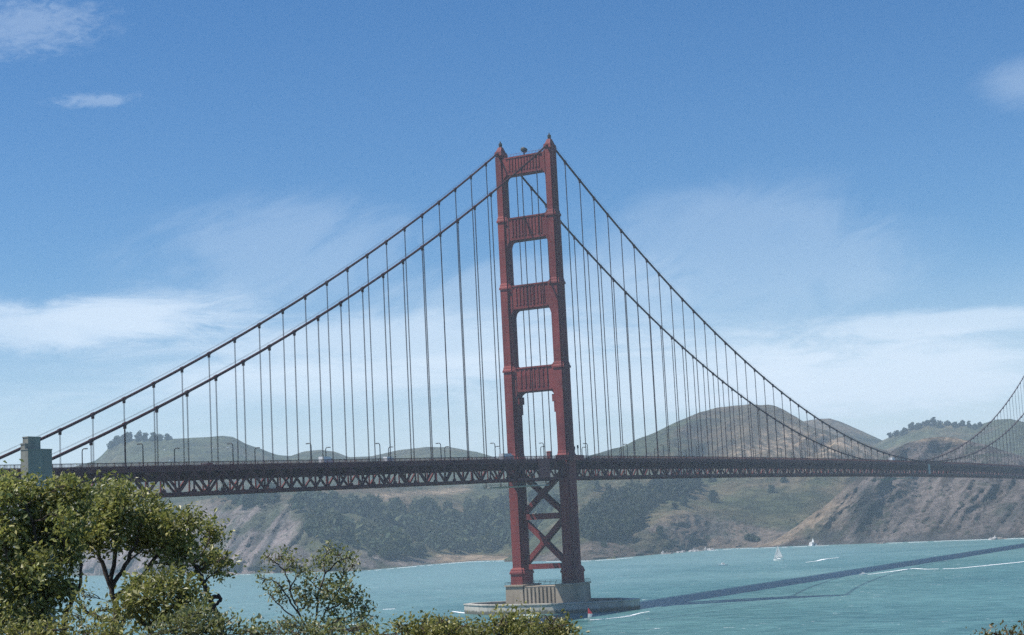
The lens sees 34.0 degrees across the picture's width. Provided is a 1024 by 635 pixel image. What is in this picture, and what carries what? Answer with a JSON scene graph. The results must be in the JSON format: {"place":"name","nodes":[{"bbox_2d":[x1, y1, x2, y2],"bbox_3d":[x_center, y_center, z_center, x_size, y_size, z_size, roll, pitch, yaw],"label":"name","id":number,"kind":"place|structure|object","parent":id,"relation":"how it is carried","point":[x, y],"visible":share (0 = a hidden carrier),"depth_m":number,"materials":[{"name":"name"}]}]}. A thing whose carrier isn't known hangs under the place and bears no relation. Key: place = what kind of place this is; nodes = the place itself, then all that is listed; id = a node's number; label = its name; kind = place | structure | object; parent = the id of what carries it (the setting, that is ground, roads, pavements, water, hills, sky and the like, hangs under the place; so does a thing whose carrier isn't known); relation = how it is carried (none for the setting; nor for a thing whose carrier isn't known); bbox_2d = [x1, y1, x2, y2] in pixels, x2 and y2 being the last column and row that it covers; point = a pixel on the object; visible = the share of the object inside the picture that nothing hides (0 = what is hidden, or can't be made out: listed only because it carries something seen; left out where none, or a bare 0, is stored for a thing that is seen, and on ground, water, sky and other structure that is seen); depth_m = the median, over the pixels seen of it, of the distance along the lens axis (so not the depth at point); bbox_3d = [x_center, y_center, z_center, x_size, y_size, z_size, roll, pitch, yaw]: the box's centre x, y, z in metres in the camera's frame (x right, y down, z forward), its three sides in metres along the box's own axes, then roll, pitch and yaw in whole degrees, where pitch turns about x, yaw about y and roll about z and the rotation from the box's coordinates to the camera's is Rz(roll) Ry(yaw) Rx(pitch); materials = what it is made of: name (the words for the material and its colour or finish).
{"place":"outdoors","nodes":[
{"label":"outdoors","id":0,"kind":"place"},
{"bbox_2d":[0,436,614,575],"bbox_3d":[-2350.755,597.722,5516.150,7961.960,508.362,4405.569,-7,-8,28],"label":"hill","id":1,"kind":"structure","parent":0,"point":[274,523],"depth_m":2381.91,"materials":[{"name":"brown soil"}]},
{"bbox_2d":[106,441,114,449],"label":"hillside tree","id":2,"kind":"object","parent":1,"relation":"on","point":[110,445],"visible":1,"depth_m":3724.18,"materials":[{"name":"green plant"}]},
{"bbox_2d":[112,435,121,444],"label":"hillside tree","id":3,"kind":"object","parent":1,"relation":"on","point":[116,440],"visible":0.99,"depth_m":3711.90,"materials":[{"name":"green plant"}]},
{"bbox_2d":[125,431,132,441],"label":"hillside tree","id":4,"kind":"object","parent":1,"relation":"on","point":[129,435],"visible":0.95,"depth_m":3687.14,"materials":[{"name":"green plant"}]},
{"bbox_2d":[134,430,141,441],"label":"hillside tree","id":5,"kind":"object","parent":1,"relation":"on","point":[137,435],"visible":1,"depth_m":3653.79,"materials":[{"name":"green plant"}]},
{"bbox_2d":[139,432,148,440],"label":"hillside tree","id":6,"kind":"object","parent":1,"relation":"on","point":[144,437],"visible":1,"depth_m":3637.78,"materials":[{"name":"green plant"}]},
{"bbox_2d":[148,432,157,440],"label":"hillside tree","id":7,"kind":"object","parent":1,"relation":"on","point":[152,436],"visible":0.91,"depth_m":3619.35,"materials":[{"name":"green plant"}]},
{"bbox_2d":[156,434,163,440],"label":"hillside tree","id":8,"kind":"object","parent":1,"relation":"on","point":[160,437],"visible":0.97,"depth_m":3600.76,"materials":[{"name":"green plant"}]},
{"bbox_2d":[164,433,172,439],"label":"hillside tree","id":9,"kind":"object","parent":1,"relation":"on","point":[167,436],"visible":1,"depth_m":3577.62,"materials":[{"name":"green plant"}]},
{"bbox_2d":[189,480,436,566],"bbox_3d":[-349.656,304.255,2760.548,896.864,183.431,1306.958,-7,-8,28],"label":"scrub","id":10,"kind":"object","parent":1,"relation":"on","point":[287,527],"visible":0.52,"depth_m":2142.35,"materials":[{"name":"green plant"}]},
{"bbox_2d":[217,478,559,558],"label":"forest","id":11,"kind":"object","parent":1,"relation":"on","point":[427,522],"visible":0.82,"depth_m":2272.82,"materials":[{"name":"green plant"}]},
{"bbox_2d":[0,0,1023,467],"label":"sky","id":12,"kind":"structure","parent":0,"point":[835,188],"materials":[{"name":"blue"}]},
{"bbox_2d":[2,538,1023,634],"bbox_3d":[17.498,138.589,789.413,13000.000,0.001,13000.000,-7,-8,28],"label":"water","id":13,"kind":"structure","parent":0,"point":[760,591],"depth_m":961.27,"materials":[{"name":"teal liquid"}]},
{"bbox_2d":[0,133,1023,603],"bbox_3d":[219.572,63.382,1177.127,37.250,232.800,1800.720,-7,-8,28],"label":"suspension bridge","id":14,"kind":"structure","parent":13,"relation":"in","point":[566,463],"depth_m":795.07,"materials":[{"name":"orange paint"}]},
{"bbox_2d":[137,443,143,466],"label":"street lamp","id":15,"kind":"object","parent":14,"relation":"on","point":[142,454],"visible":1,"depth_m":534.23,"materials":[{"name":"metal"}]},
{"bbox_2d":[319,456,332,461],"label":"box truck","id":16,"kind":"object","parent":14,"relation":"on","point":[326,458],"visible":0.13,"depth_m":630.94,"materials":[{"name":"white paint"}]},
{"bbox_2d":[499,453,513,459],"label":"motor coach","id":17,"kind":"object","parent":14,"relation":"on","point":[505,454],"visible":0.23,"depth_m":758.54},
{"bbox_2d":[483,480,548,488],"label":"maintenance platform","id":18,"kind":"structure","parent":14,"relation":"hanging from","point":[523,485],"depth_m":770.84,"materials":[{"name":"grey metal"}]},
{"bbox_2d":[546,451,551,458],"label":"toll booth","id":19,"kind":"object","parent":14,"relation":"on","point":[549,453],"visible":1,"depth_m":778.03,"materials":[{"name":"paint"}]},
{"bbox_2d":[874,475,910,479],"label":"maintenance platform","id":20,"kind":"structure","parent":14,"relation":"hanging from","point":[893,478],"depth_m":1303.91,"materials":[{"name":"orange paint"}]},
{"bbox_2d":[463,598,640,614],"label":"pier fender","id":21,"kind":"object","parent":13,"relation":"in","point":[601,604],"visible":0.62,"depth_m":766.63,"materials":[{"name":"concrete"}]},
{"bbox_2d":[588,608,591,617],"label":"sailboard","id":22,"kind":"object","parent":13,"relation":"on","point":[589,613],"visible":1,"depth_m":708.83,"materials":[{"name":"white paint"}]},
{"bbox_2d":[774,545,783,559],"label":"sailboat","id":23,"kind":"object","parent":13,"relation":"on","point":[778,555],"visible":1,"depth_m":1450.62,"materials":[{"name":"white fabric"}]},
{"bbox_2d":[809,538,816,545],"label":"sailboat","id":24,"kind":"object","parent":13,"relation":"in","point":[812,543],"visible":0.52,"depth_m":1987.16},
{"bbox_2d":[873,562,1017,573],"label":"boat wake","id":25,"kind":"object","parent":13,"relation":"on","point":[945,568],"visible":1,"depth_m":1085.46,"materials":[{"name":"liquid"}]},
{"bbox_2d":[504,404,889,561],"bbox_3d":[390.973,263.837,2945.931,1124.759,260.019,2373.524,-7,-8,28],"label":"hill","id":26,"kind":"structure","parent":0,"point":[774,511],"depth_m":2376.95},
{"bbox_2d":[593,480,601,491],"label":"hillside tree","id":27,"kind":"object","parent":26,"relation":"on","point":[597,487],"visible":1,"depth_m":2268.19,"materials":[{"name":"green plant"}]},
{"bbox_2d":[601,540,607,546],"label":"hillside tree","id":28,"kind":"object","parent":26,"relation":"on","point":[604,543],"visible":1,"depth_m":1906.53,"materials":[{"name":"green plant"}]},
{"bbox_2d":[578,469,703,539],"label":"forest","id":29,"kind":"object","parent":26,"relation":"on","point":[618,513],"visible":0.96,"depth_m":2100.96,"materials":[{"name":"green plant"}]},
{"bbox_2d":[639,517,645,527],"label":"hillside tree","id":30,"kind":"object","parent":26,"relation":"on","point":[644,520],"visible":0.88,"depth_m":2053.96,"materials":[{"name":"green plant"}]},
{"bbox_2d":[656,525,663,534],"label":"hillside tree","id":31,"kind":"object","parent":26,"relation":"on","point":[659,528],"visible":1,"depth_m":2010.91,"materials":[{"name":"green plant"}]},
{"bbox_2d":[671,502,678,509],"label":"hillside tree","id":32,"kind":"object","parent":26,"relation":"on","point":[675,505],"visible":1,"depth_m":2185.53,"materials":[{"name":"green plant"}]},
{"bbox_2d":[679,495,687,505],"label":"hillside tree","id":33,"kind":"object","parent":26,"relation":"on","point":[684,500],"visible":1,"depth_m":2227.61,"materials":[{"name":"green plant"}]},
{"bbox_2d":[613,511,811,553],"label":"scrub","id":34,"kind":"object","parent":26,"relation":"on","point":[706,536],"visible":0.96,"depth_m":2134.82,"materials":[{"name":"green plant"}]},
{"bbox_2d":[707,490,718,502],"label":"hillside tree","id":35,"kind":"object","parent":26,"relation":"on","point":[711,495],"visible":1,"depth_m":2337.61,"materials":[{"name":"green plant"}]},
{"bbox_2d":[743,533,760,541],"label":"hillside tree","id":36,"kind":"object","parent":26,"relation":"on","point":[750,537],"visible":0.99,"depth_m":2100.54,"materials":[{"name":"green plant"}]},
{"bbox_2d":[767,484,774,492],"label":"hillside tree","id":37,"kind":"object","parent":26,"relation":"on","point":[771,489],"visible":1,"depth_m":2390.83,"materials":[{"name":"green plant"}]},
{"bbox_2d":[803,418,881,446],"bbox_3d":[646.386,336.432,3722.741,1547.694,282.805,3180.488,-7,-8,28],"label":"hill","id":38,"kind":"structure","parent":0,"point":[860,436],"depth_m":4182.09,"materials":[{"name":"green plant"}]},
{"bbox_2d":[752,437,1023,547],"bbox_3d":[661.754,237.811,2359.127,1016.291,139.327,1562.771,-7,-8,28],"label":"cliff","id":39,"kind":"structure","parent":0,"point":[838,519],"depth_m":2029.72,"materials":[{"name":"stone"}]},
{"bbox_2d":[852,451,1022,534],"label":"scrub","id":40,"kind":"object","parent":39,"relation":"on","point":[930,487],"visible":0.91,"depth_m":1987.43,"materials":[{"name":"green plant"}]},
{"bbox_2d":[875,419,1023,455],"bbox_3d":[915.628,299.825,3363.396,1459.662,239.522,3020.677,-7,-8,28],"label":"hill","id":41,"kind":"structure","parent":0,"point":[964,432],"depth_m":3818.52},
{"bbox_2d":[892,430,898,436],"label":"hillside tree","id":42,"kind":"object","parent":41,"relation":"on","point":[895,433],"visible":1,"depth_m":4007.72,"materials":[{"name":"green plant"}]},
{"bbox_2d":[898,427,907,435],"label":"hillside tree","id":43,"kind":"object","parent":41,"relation":"on","point":[903,431],"visible":1,"depth_m":3973.89,"materials":[{"name":"green plant"}]},
{"bbox_2d":[908,422,914,429],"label":"hillside tree","id":44,"kind":"object","parent":41,"relation":"on","point":[911,426],"visible":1,"depth_m":3987.77,"materials":[{"name":"green plant"}]},
{"bbox_2d":[914,422,922,429],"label":"hillside tree","id":45,"kind":"object","parent":41,"relation":"on","point":[918,425],"visible":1,"depth_m":3958.28,"materials":[{"name":"green plant"}]},
{"bbox_2d":[922,420,929,425],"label":"hillside tree","id":46,"kind":"object","parent":41,"relation":"on","point":[926,423],"visible":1,"depth_m":3967.51,"materials":[{"name":"green plant"}]},
{"bbox_2d":[929,417,936,426],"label":"hillside tree","id":47,"kind":"object","parent":41,"relation":"on","point":[932,420],"visible":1,"depth_m":3940.86,"materials":[{"name":"green plant"}]},
{"bbox_2d":[935,420,943,427],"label":"hillside tree","id":48,"kind":"object","parent":41,"relation":"on","point":[939,424],"visible":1,"depth_m":3913.51,"materials":[{"name":"green plant"}]},
{"bbox_2d":[951,422,959,427],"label":"hillside tree","id":49,"kind":"object","parent":41,"relation":"on","point":[954,424],"visible":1,"depth_m":3890.37,"materials":[{"name":"green plant"}]},
{"bbox_2d":[958,420,964,425],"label":"hillside tree","id":50,"kind":"object","parent":41,"relation":"on","point":[962,423],"visible":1,"depth_m":3893.83,"materials":[{"name":"green plant"}]},
{"bbox_2d":[972,423,977,429],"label":"hillside tree","id":51,"kind":"object","parent":41,"relation":"on","point":[975,427],"visible":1,"depth_m":3842.51,"materials":[{"name":"green plant"}]},
{"bbox_3d":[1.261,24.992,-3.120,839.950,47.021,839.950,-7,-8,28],"label":"ground","id":52,"kind":"structure","parent":0,"visible":0},
{"bbox_2d":[0,459,103,634],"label":"broadleaf tree","id":53,"kind":"object","parent":52,"relation":"on","point":[26,565],"visible":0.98,"depth_m":25.64,"materials":[{"name":"green plant"}]},
{"bbox_2d":[0,600,144,634],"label":"scrub bush","id":54,"kind":"object","parent":52,"relation":"on","point":[37,628],"visible":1,"depth_m":20.84,"materials":[{"name":"green plant"}]},
{"bbox_2d":[57,558,219,634],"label":"shrub","id":55,"kind":"object","parent":52,"relation":"on","point":[155,586],"visible":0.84,"depth_m":24.39,"materials":[{"name":"green plant"}]},
{"bbox_2d":[58,470,246,634],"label":"broadleaf tree","id":56,"kind":"object","parent":52,"relation":"on","point":[165,538],"visible":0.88,"depth_m":27.83,"materials":[{"name":"green plant"}]},
{"bbox_2d":[134,591,263,634],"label":"scrub bush","id":57,"kind":"object","parent":52,"relation":"on","point":[191,626],"visible":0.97,"depth_m":23.11,"materials":[{"name":"green plant"}]},
{"bbox_2d":[241,609,386,634],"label":"scrub bush","id":58,"kind":"object","parent":52,"relation":"on","point":[286,626],"visible":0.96,"depth_m":22.33,"materials":[{"name":"green plant"}]},
{"bbox_2d":[252,536,377,634],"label":"open shrub","id":59,"kind":"object","parent":52,"relation":"on","point":[336,599],"visible":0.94,"depth_m":25.45,"materials":[{"name":"green plant"}]},
{"bbox_2d":[355,607,491,634],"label":"rounded bush","id":60,"kind":"object","parent":52,"relation":"on","point":[438,625],"visible":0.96,"depth_m":21.61,"materials":[{"name":"green plant"}]},
{"bbox_2d":[464,600,589,634],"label":"rounded bush","id":61,"kind":"object","parent":52,"relation":"on","point":[512,625],"visible":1,"depth_m":20.66,"materials":[{"name":"green plant"}]},
{"bbox_2d":[966,620,1023,634],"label":"scrub bush","id":62,"kind":"object","parent":52,"relation":"on","point":[1011,632],"visible":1,"depth_m":17.84,"materials":[{"name":"green plant"}]},
{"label":"shore land","id":63,"kind":"structure","parent":0,"visible":0},
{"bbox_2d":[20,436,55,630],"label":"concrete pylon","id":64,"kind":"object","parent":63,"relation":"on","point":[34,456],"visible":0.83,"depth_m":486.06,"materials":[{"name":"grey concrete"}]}
]}

